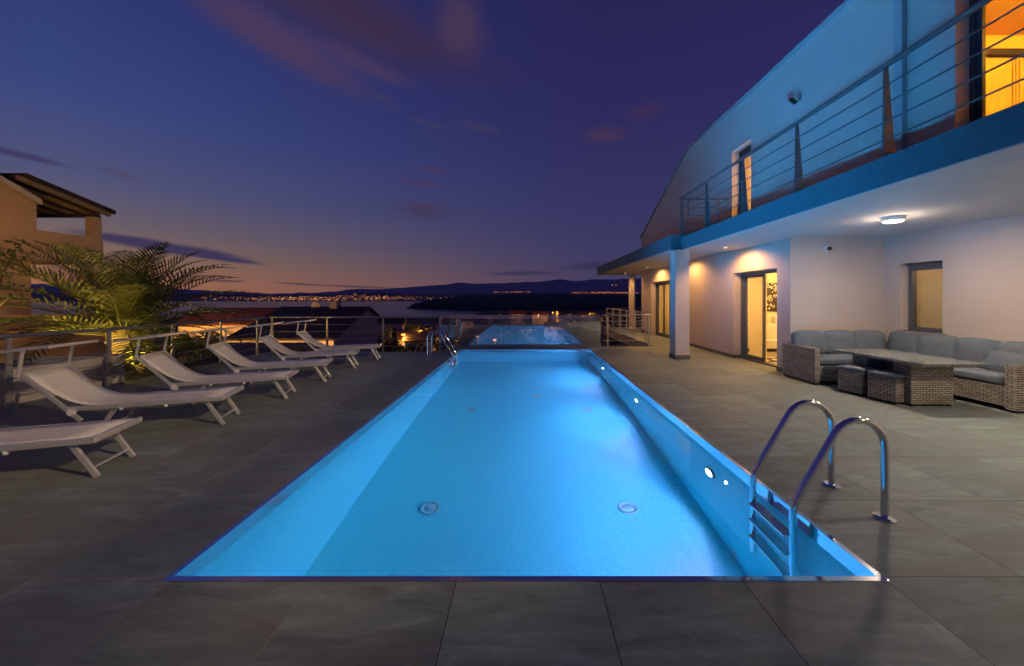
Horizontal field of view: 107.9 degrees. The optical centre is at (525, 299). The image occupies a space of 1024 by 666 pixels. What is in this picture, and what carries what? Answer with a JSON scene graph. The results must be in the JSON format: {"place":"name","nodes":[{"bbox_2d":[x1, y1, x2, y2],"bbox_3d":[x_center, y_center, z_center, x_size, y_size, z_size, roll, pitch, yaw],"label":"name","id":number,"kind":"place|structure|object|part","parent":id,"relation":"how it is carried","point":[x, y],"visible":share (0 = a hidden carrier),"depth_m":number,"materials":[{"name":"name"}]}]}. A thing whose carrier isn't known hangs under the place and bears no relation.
{"place":"outdoors","nodes":[
{"label":"outdoors","id":0,"kind":"place"},
{"bbox_2d":[125,342,321,380],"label":"garden ground","id":1,"kind":"structure","parent":0,"point":[297,346],"depth_m":11.31,"materials":[{"name":"soil"}]},
{"bbox_2d":[0,363,40,368],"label":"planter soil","id":2,"kind":"structure","parent":1,"relation":"on","point":[1,367],"depth_m":6.49,"materials":[{"name":"brown soil"}]},
{"bbox_2d":[0,240,48,307],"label":"garden tree","id":3,"kind":"object","parent":2,"relation":"on","point":[13,255],"visible":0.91,"depth_m":6.72,"materials":[{"name":"green plant"}]},
{"bbox_2d":[0,313,106,362],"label":"garden wall","id":4,"kind":"structure","parent":1,"relation":"on","point":[88,348],"depth_m":9.15,"materials":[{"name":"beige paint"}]},
{"bbox_2d":[0,173,115,315],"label":"neighbour house","id":5,"kind":"structure","parent":1,"relation":"on","point":[26,200],"depth_m":10.62,"materials":[{"name":"beige paint"}]},
{"bbox_2d":[0,354,126,406],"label":"planter wall","id":6,"kind":"structure","parent":1,"relation":"on","point":[20,384],"depth_m":6.21,"materials":[{"name":"grey concrete"}]},
{"bbox_2d":[0,238,280,381],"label":"palm tree","id":7,"kind":"object","parent":1,"relation":"on","point":[125,298],"visible":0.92,"depth_m":7.71,"materials":[{"name":"green plant"}]},
{"bbox_2d":[121,339,162,373],"bbox_3d":[-7.982,1.190,7.804,0.768,0.800,0.892,0,0,0],"label":"garden bush","id":8,"kind":"object","parent":1,"relation":"on","point":[151,348],"visible":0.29,"depth_m":7.67,"materials":[{"name":"green plant"}]},
{"bbox_2d":[160,329,205,363],"bbox_3d":[-8.054,1.149,8.809,1.092,0.838,0.943,0,0,0],"label":"garden bush","id":9,"kind":"object","parent":1,"relation":"on","point":[188,345],"visible":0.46,"depth_m":8.74,"materials":[{"name":"green plant"}]},
{"bbox_2d":[195,331,229,358],"bbox_3d":[-8.396,1.176,9.818,0.828,0.784,0.893,0,0,0],"label":"garden bush","id":10,"kind":"object","parent":1,"relation":"on","point":[213,334],"visible":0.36,"depth_m":9.74,"materials":[{"name":"green plant"}]},
{"bbox_2d":[31,301,483,317],"bbox_3d":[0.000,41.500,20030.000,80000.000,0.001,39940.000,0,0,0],"label":"sea","id":11,"kind":"structure","parent":0,"point":[388,308],"depth_m":2095.55,"materials":[{"name":"blue liquid"}]},
{"bbox_2d":[31,278,641,294],"bbox_3d":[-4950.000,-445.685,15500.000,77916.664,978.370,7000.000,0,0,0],"label":"mountains","id":12,"kind":"structure","parent":0,"point":[591,285],"depth_m":14727.30,"materials":[{"name":"black"}]},
{"bbox_2d":[31,292,641,300],"bbox_3d":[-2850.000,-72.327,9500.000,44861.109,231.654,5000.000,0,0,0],"label":"coast","id":13,"kind":"structure","parent":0,"point":[369,296],"depth_m":8154.69},
{"bbox_2d":[205,292,636,300],"bbox_3d":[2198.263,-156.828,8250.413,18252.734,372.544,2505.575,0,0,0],"label":"town lights","id":14,"kind":"object","parent":13,"relation":"on","point":[384,297],"visible":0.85,"depth_m":7502.05},
{"bbox_2d":[379,335,393,347],"bbox_3d":[-13.661,5.520,36.116,2.643,4.232,2.624,0,0,-34],"label":"leafy tree","id":15,"kind":"object","parent":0,"point":[386,340],"visible":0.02,"depth_m":36.10,"materials":[{"name":"green plant"}]},
{"bbox_2d":[138,310,641,345],"bbox_3d":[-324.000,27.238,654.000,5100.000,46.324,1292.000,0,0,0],"label":"hillside","id":16,"kind":"structure","parent":0,"point":[436,320],"depth_m":442.75,"materials":[{"name":"plant"}]},
{"bbox_2d":[177,307,279,341],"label":"red roof house","id":17,"kind":"structure","parent":16,"relation":"on","point":[259,312],"depth_m":33.63,"materials":[{"name":"beige paint"}]},
{"bbox_2d":[226,301,379,351],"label":"dark roof house","id":18,"kind":"structure","parent":16,"relation":"on","point":[334,308],"depth_m":24.59,"materials":[{"name":"grey paint"}]},
{"bbox_2d":[311,302,319,307],"bbox_3d":[-15.112,0.537,26.850,0.620,0.726,0.160,0,0,0],"label":"satellite dish","id":19,"kind":"object","parent":18,"relation":"attached to","point":[315,304],"visible":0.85,"depth_m":26.86,"materials":[{"name":"metal"}]},
{"bbox_2d":[378,339,399,351],"bbox_3d":[-11.741,5.136,30.168,3.808,4.040,4.132,0,0,31],"label":"leafy tree","id":20,"kind":"object","parent":16,"relation":"on","point":[386,346],"visible":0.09,"depth_m":30.32,"materials":[{"name":"green plant"}]},
{"bbox_2d":[378,327,401,350],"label":"leafy tree","id":21,"kind":"object","parent":16,"relation":"on","point":[389,334],"visible":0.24,"depth_m":47.83,"materials":[{"name":"green plant"}]},
{"bbox_2d":[378,318,406,339],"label":"village house","id":22,"kind":"structure","parent":16,"relation":"on","point":[395,321],"depth_m":60.35,"materials":[{"name":"grey paint"}]},
{"bbox_2d":[384,343,408,351],"bbox_3d":[-11.480,5.502,32.022,2.479,3.626,2.553,0,0,-38],"label":"leafy tree","id":23,"kind":"object","parent":16,"relation":"on","point":[406,349],"visible":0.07,"depth_m":32.03,"materials":[{"name":"green plant"}]},
{"bbox_2d":[390,346,405,351],"bbox_3d":[-3.734,1.555,10.949,0.434,0.410,0.360,0,0,0],"label":"garden bush","id":24,"kind":"object","parent":16,"relation":"on","point":[395,349],"visible":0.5,"depth_m":10.91,"materials":[{"name":"green plant"}]},
{"bbox_2d":[405,325,419,330],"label":"leafy tree","id":25,"kind":"object","parent":16,"relation":"on","point":[411,328],"visible":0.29,"depth_m":65.34,"materials":[{"name":"green plant"}]},
{"bbox_2d":[404,342,425,351],"bbox_3d":[-11.376,6.053,37.868,2.384,3.483,2.358,0,0,13],"label":"leafy tree","id":26,"kind":"object","parent":16,"relation":"on","point":[414,348],"visible":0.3,"depth_m":37.97,"materials":[{"name":"green plant"}]},
{"bbox_2d":[402,333,435,351],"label":"village house","id":27,"kind":"structure","parent":16,"relation":"on","point":[411,338],"depth_m":46.24,"materials":[{"name":"grey paint"}]},
{"bbox_2d":[432,339,438,350],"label":"leafy tree","id":28,"kind":"object","parent":16,"relation":"on","point":[435,346],"visible":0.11,"depth_m":43.56,"materials":[{"name":"green plant"}]},
{"bbox_2d":[436,319,448,336],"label":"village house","id":29,"kind":"structure","parent":16,"relation":"on","point":[448,326],"depth_m":120.59,"materials":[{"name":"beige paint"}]},
{"bbox_2d":[508,310,526,314],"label":"village house","id":30,"kind":"structure","parent":16,"relation":"on","point":[520,312],"depth_m":281.99,"materials":[{"name":"beige paint"}]},
{"bbox_2d":[555,311,572,314],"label":"village house","id":31,"kind":"structure","parent":16,"relation":"on","point":[567,312],"depth_m":302.82,"materials":[{"name":"grey paint"}]},
{"bbox_2d":[579,311,593,314],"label":"village house","id":32,"kind":"structure","parent":16,"relation":"on","point":[584,312],"depth_m":302.72,"materials":[{"name":"beige paint"}]},
{"bbox_2d":[600,314,605,325],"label":"leafy tree","id":33,"kind":"object","parent":16,"relation":"on","point":[602,317],"visible":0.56,"depth_m":239.61,"materials":[{"name":"green plant"}]},
{"bbox_2d":[606,337,621,345],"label":"leafy tree","id":34,"kind":"object","parent":16,"relation":"on","point":[614,343],"visible":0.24,"depth_m":69.87,"materials":[{"name":"green plant"}]},
{"bbox_2d":[390,329,398,344],"bbox_3d":[-14.156,5.555,39.957,1.555,4.802,1.780,0,0,4],"label":"leafy tree","id":35,"kind":"object","parent":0,"point":[394,337],"visible":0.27,"depth_m":39.90,"materials":[{"name":"green plant"}]},
{"bbox_2d":[387,332,418,346],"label":"village house","id":36,"kind":"structure","parent":0,"point":[401,337],"depth_m":50.30,"materials":[{"name":"beige paint"}]},
{"bbox_2d":[408,321,422,330],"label":"leafy tree","id":37,"kind":"object","parent":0,"point":[415,322],"visible":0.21,"depth_m":91.55,"materials":[{"name":"green plant"}]},
{"bbox_2d":[0,0,844,293],"label":"sky","id":38,"kind":"structure","parent":0,"point":[305,146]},
{"bbox_2d":[414,325,431,332],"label":"leafy tree","id":39,"kind":"object","parent":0,"point":[422,328],"visible":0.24,"depth_m":74.99,"materials":[{"name":"green plant"}]},
{"bbox_2d":[420,332,438,350],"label":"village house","id":40,"kind":"structure","parent":0,"point":[437,336],"depth_m":52.20,"materials":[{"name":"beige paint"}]},
{"bbox_2d":[433,337,448,351],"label":"leafy tree","id":41,"kind":"object","parent":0,"point":[438,344],"visible":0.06,"depth_m":43.44,"materials":[{"name":"green plant"}]},
{"bbox_2d":[0,328,1023,665],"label":"terrace floor","id":42,"kind":"structure","parent":0,"point":[88,562],"depth_m":2.20,"materials":[{"name":"grey tile"}]},
{"bbox_2d":[0,417,141,477],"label":"sun lounger","id":43,"kind":"object","parent":42,"relation":"on","point":[72,436],"visible":1,"depth_m":3.21,"materials":[{"name":"fabric"}]},
{"bbox_2d":[0,339,243,424],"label":"sun lounger","id":44,"kind":"object","parent":42,"relation":"on","point":[68,381],"visible":0.94,"depth_m":4.25,"materials":[{"name":"fabric"}]},
{"bbox_2d":[0,317,267,408],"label":"terrace railing","id":45,"kind":"object","parent":42,"relation":"on","point":[9,393],"visible":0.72,"depth_m":6.30,"materials":[{"name":"metal"}]},
{"bbox_2d":[113,331,298,405],"bbox_3d":[-4.572,0.998,5.513,2.008,1.021,0.650,0,0,-17],"label":"sun lounger","id":46,"kind":"object","parent":42,"relation":"on","point":[165,362],"visible":0.92,"depth_m":5.40,"materials":[{"name":"fabric"}]},
{"bbox_2d":[190,326,332,385],"bbox_3d":[-4.612,0.998,6.672,2.008,1.021,0.650,0,0,-17],"label":"sun lounger","id":47,"kind":"object","parent":42,"relation":"on","point":[224,349],"visible":0.88,"depth_m":6.56,"materials":[{"name":"fabric"}]},
{"bbox_2d":[246,321,359,369],"bbox_3d":[-4.672,0.998,7.973,2.008,1.021,0.650,0,0,-17],"label":"sun lounger","id":48,"kind":"object","parent":42,"relation":"on","point":[269,340],"visible":0.93,"depth_m":7.86,"materials":[{"name":"fabric"}]},
{"bbox_2d":[285,319,381,359],"bbox_3d":[-4.602,0.998,9.081,2.008,1.021,0.650,0,0,-16],"label":"sun lounger","id":49,"kind":"object","parent":42,"relation":"on","point":[305,336],"visible":0.93,"depth_m":8.98,"materials":[{"name":"metal"}]},
{"bbox_2d":[269,316,441,352],"bbox_3d":[-4.715,0.987,10.323,4.770,1.026,0.065,0,0,0],"label":"terrace railing","id":50,"kind":"object","parent":42,"relation":"on","point":[327,324],"visible":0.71,"depth_m":10.31,"materials":[{"name":"metal"}]},
{"bbox_2d":[425,330,456,361],"bbox_3d":[-2.150,1.642,9.530,0.749,1.676,0.568,0,0,0],"label":"pool ladder","id":51,"kind":"object","parent":42,"relation":"attached to","point":[440,335],"visible":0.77,"depth_m":9.30,"materials":[{"name":"silver metal"}]},
{"bbox_2d":[441,315,600,351],"bbox_3d":[-0.020,1.000,11.080,4.800,1.000,1.320,0,0,0],"label":"glass balustrade","id":52,"kind":"object","parent":42,"relation":"on","point":[524,330],"visible":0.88,"depth_m":11.69,"materials":[{"name":"glass"}]},
{"bbox_2d":[161,349,889,581],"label":"swimming pool","id":53,"kind":"structure","parent":42,"relation":"in","point":[186,570],"depth_m":2.23,"materials":[{"name":"tile"}]},
{"bbox_2d":[191,352,859,575],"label":"pool water","id":54,"kind":"structure","parent":53,"relation":"in","point":[526,464],"depth_m":2.93,"materials":[{"name":"blue liquid"}]},
{"bbox_2d":[606,308,646,341],"bbox_3d":[6.819,0.975,15.946,5.362,1.051,6.292,0,0,0],"label":"porch railing","id":55,"kind":"object","parent":42,"relation":"on","point":[619,324],"visible":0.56,"depth_m":16.48,"materials":[{"name":"metal"}]},
{"bbox_2d":[603,314,651,346],"bbox_3d":[3.210,0.990,11.750,1.540,1.021,0.044,0,0,0],"label":"stair railing","id":56,"kind":"object","parent":42,"relation":"on","point":[608,327],"visible":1,"depth_m":11.74,"materials":[{"name":"metal"}]},
{"bbox_2d":[750,399,897,530],"bbox_3d":[2.150,1.642,2.768,0.749,1.676,0.571,0,0,0],"label":"pool ladder","id":57,"kind":"object","parent":42,"relation":"attached to","point":[828,447],"visible":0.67,"depth_m":2.54,"materials":[{"name":"silver metal"}]},
{"bbox_2d":[838,364,879,396],"bbox_3d":[5.300,1.279,5.930,0.394,0.442,0.394,0,0,-14],"label":"ottoman","id":58,"kind":"object","parent":42,"relation":"on","point":[853,378],"visible":0.88,"depth_m":5.83,"materials":[{"name":"wicker"}]},
{"bbox_2d":[867,369,904,404],"bbox_3d":[5.360,1.279,5.470,0.394,0.442,0.394,0,0,-14],"label":"ottoman","id":59,"kind":"object","parent":42,"relation":"on","point":[886,384],"visible":0.77,"depth_m":5.38,"materials":[{"name":"wicker"}]},
{"bbox_2d":[782,330,1023,413],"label":"corner sofa","id":60,"kind":"object","parent":42,"relation":"on","point":[811,356],"visible":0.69,"depth_m":6.18,"materials":[{"name":"fabric"}]},
{"bbox_2d":[831,349,988,406],"bbox_3d":[5.680,1.175,5.645,0.880,0.650,1.470,0,0,0],"label":"dining table","id":61,"kind":"object","parent":42,"relation":"on","point":[928,379],"visible":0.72,"depth_m":5.19,"materials":[{"name":"grey glass"}]},
{"bbox_2d":[405,294,641,310],"bbox_3d":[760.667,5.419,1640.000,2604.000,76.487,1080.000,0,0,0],"label":"wooded headland","id":62,"kind":"structure","parent":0,"point":[536,302],"depth_m":1365.47,"materials":[{"name":"black plant"}]},
{"bbox_2d":[532,312,548,314],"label":"village house","id":63,"kind":"structure","parent":0,"point":[540,313],"depth_m":272.17,"materials":[{"name":"beige paint"}]},
{"bbox_2d":[748,323,776,351],"bbox_3d":[7.200,1.095,10.734,2.000,0.790,0.512,0,0,0],"label":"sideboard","id":64,"kind":"object","parent":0,"point":[771,332],"visible":0.06,"depth_m":10.48,"materials":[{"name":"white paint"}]},
{"bbox_3d":[6.950,1.050,10.488,0.460,0.640,0.019,0,0,0],"label":"cabinet door","id":65,"kind":"part","parent":64,"relation":"part of","materials":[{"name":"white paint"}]},
{"bbox_2d":[767,339,776,342],"bbox_3d":[6.700,1.287,9.820,1.300,0.414,0.400,0,0,0],"label":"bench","id":66,"kind":"object","parent":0,"point":[771,340],"visible":0.03,"depth_m":9.67,"materials":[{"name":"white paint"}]},
{"bbox_2d":[771,316,776,323],"bbox_3d":[7.240,0.600,10.700,0.240,0.200,0.200,0,0,0],"label":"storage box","id":67,"kind":"object","parent":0,"point":[774,319],"visible":0.49,"depth_m":10.69,"materials":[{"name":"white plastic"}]},
{"bbox_2d":[597,0,1023,371],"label":"modern house","id":68,"kind":"structure","parent":0,"point":[945,256],"depth_m":6.49,"materials":[{"name":"white paint"}]},
{"bbox_2d":[656,281,669,337],"bbox_3d":[5.542,0.400,14.200,0.105,2.200,3.000,0,0,0],"label":"sliding door","id":69,"kind":"structure","parent":68,"relation":"in","point":[664,283],"depth_m":14.86,"materials":[{"name":"grey metal"}]},
{"bbox_2d":[661,284,668,334],"bbox_3d":[5.694,0.235,15.090,0.028,2.470,1.020,0,0,0],"label":"curtain","id":70,"kind":"object","parent":68,"relation":"hanging from","point":[666,309],"visible":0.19,"depth_m":15.00,"materials":[{"name":"beige fabric"}]},
{"bbox_2d":[739,145,750,213],"bbox_3d":[5.540,-2.665,9.155,0.100,2.210,0.810,0,0,0],"label":"sliding door","id":71,"kind":"structure","parent":68,"relation":"in","point":[747,149],"depth_m":9.53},
{"bbox_2d":[744,155,750,210],"bbox_3d":[5.695,-2.895,9.680,0.030,2.610,0.600,0,0,0],"label":"curtain","id":72,"kind":"object","parent":68,"relation":"hanging from","point":[747,161],"visible":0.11,"depth_m":9.49,"materials":[{"name":"fabric"}]},
{"bbox_2d":[749,274,766,361],"bbox_3d":[5.673,0.235,9.082,0.025,2.470,0.676,0,0,0],"label":"curtain","id":73,"kind":"object","parent":68,"relation":"hanging from","point":[755,316],"visible":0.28,"depth_m":9.14,"materials":[{"name":"fabric"}]},
{"bbox_2d":[741,269,776,366],"bbox_3d":[5.542,0.420,8.670,0.105,2.160,1.640,0,0,0],"label":"sliding door","id":74,"kind":"structure","parent":68,"relation":"in","point":[744,276],"depth_m":9.23,"materials":[{"name":"grey metal"}]},
{"bbox_2d":[767,357,776,363],"bbox_3d":[6.525,1.487,8.900,1.550,0.014,1.200,0,0,0],"label":"rug","id":75,"kind":"object","parent":68,"relation":"on","point":[773,360],"depth_m":8.98,"materials":[{"name":"beige fabric"}]},
{"bbox_2d":[767,283,776,310],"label":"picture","id":76,"kind":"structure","parent":68,"relation":"attached to","point":[771,296],"depth_m":10.96},
{"bbox_2d":[787,91,800,104],"bbox_3d":[5.205,-3.893,7.214,0.188,0.204,0.120,0,0,0],"label":"wall lamp","id":77,"kind":"object","parent":68,"relation":"attached to","point":[794,98],"visible":1,"depth_m":7.16,"materials":[{"name":"metal"}]},
{"bbox_2d":[823,246,832,251],"bbox_3d":[6.012,-1.004,7.396,0.130,0.130,0.106,0,0,0],"label":"security camera","id":78,"kind":"object","parent":68,"relation":"attached to","point":[827,248],"visible":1,"depth_m":7.40,"materials":[{"name":"white plastic"}]},
{"bbox_2d":[678,0,1023,234],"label":"balcony railing","id":79,"kind":"object","parent":68,"relation":"on","point":[887,142],"visible":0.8,"depth_m":4.31,"materials":[{"name":"metal"}]},
{"bbox_2d":[881,215,904,223],"bbox_3d":[5.500,-1.186,5.570,0.256,0.088,0.256,0,0,0],"label":"ceiling lamp","id":80,"kind":"object","parent":68,"relation":"attached to","point":[893,219],"visible":1,"depth_m":5.50,"materials":[{"name":"white plastic"}]},
{"bbox_2d":[896,261,945,334],"bbox_3d":[7.283,-0.015,6.770,0.275,1.309,0.820,0,0,0],"label":"window","id":81,"kind":"structure","parent":68,"relation":"in","point":[912,268],"depth_m":7.06,"materials":[{"name":"grey metal"}]},
{"bbox_2d":[969,0,985,122],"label":"sliding door","id":82,"kind":"structure","parent":68,"relation":"in","point":[977,42],"depth_m":4.52,"materials":[{"name":"brown metal"}]},
{"bbox_2d":[986,36,1023,115],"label":"wardrobe","id":83,"kind":"object","parent":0,"point":[1012,71],"visible":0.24,"depth_m":5.70,"materials":[{"name":"wood"}]},
{"bbox_3d":[7.165,-2.655,5.706,0.550,2.070,0.022,0,0,0],"label":"wardrobe door","id":84,"kind":"part","parent":83,"relation":"part of","materials":[{"name":"yellow wood"}]},
{"bbox_3d":[7.470,-2.655,5.704,0.030,2.070,0.027,0,0,0],"label":"wardrobe door","id":85,"kind":"part","parent":83,"relation":"part of","materials":[{"name":"brown wood"}]},
{"bbox_3d":[7.520,-2.655,5.704,0.030,2.070,0.027,0,0,0],"label":"wardrobe door","id":86,"kind":"part","parent":83,"relation":"part of","materials":[{"name":"brown wood"}]},
{"bbox_3d":[7.570,-2.655,5.704,0.030,2.070,0.027,0,0,0],"label":"wardrobe door","id":87,"kind":"part","parent":83,"relation":"part of","materials":[{"name":"brown wood"}]},
{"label":"wardrobe door","id":88,"kind":"part","parent":83,"relation":"part of","materials":[{"name":"yellow wood"}]}
]}

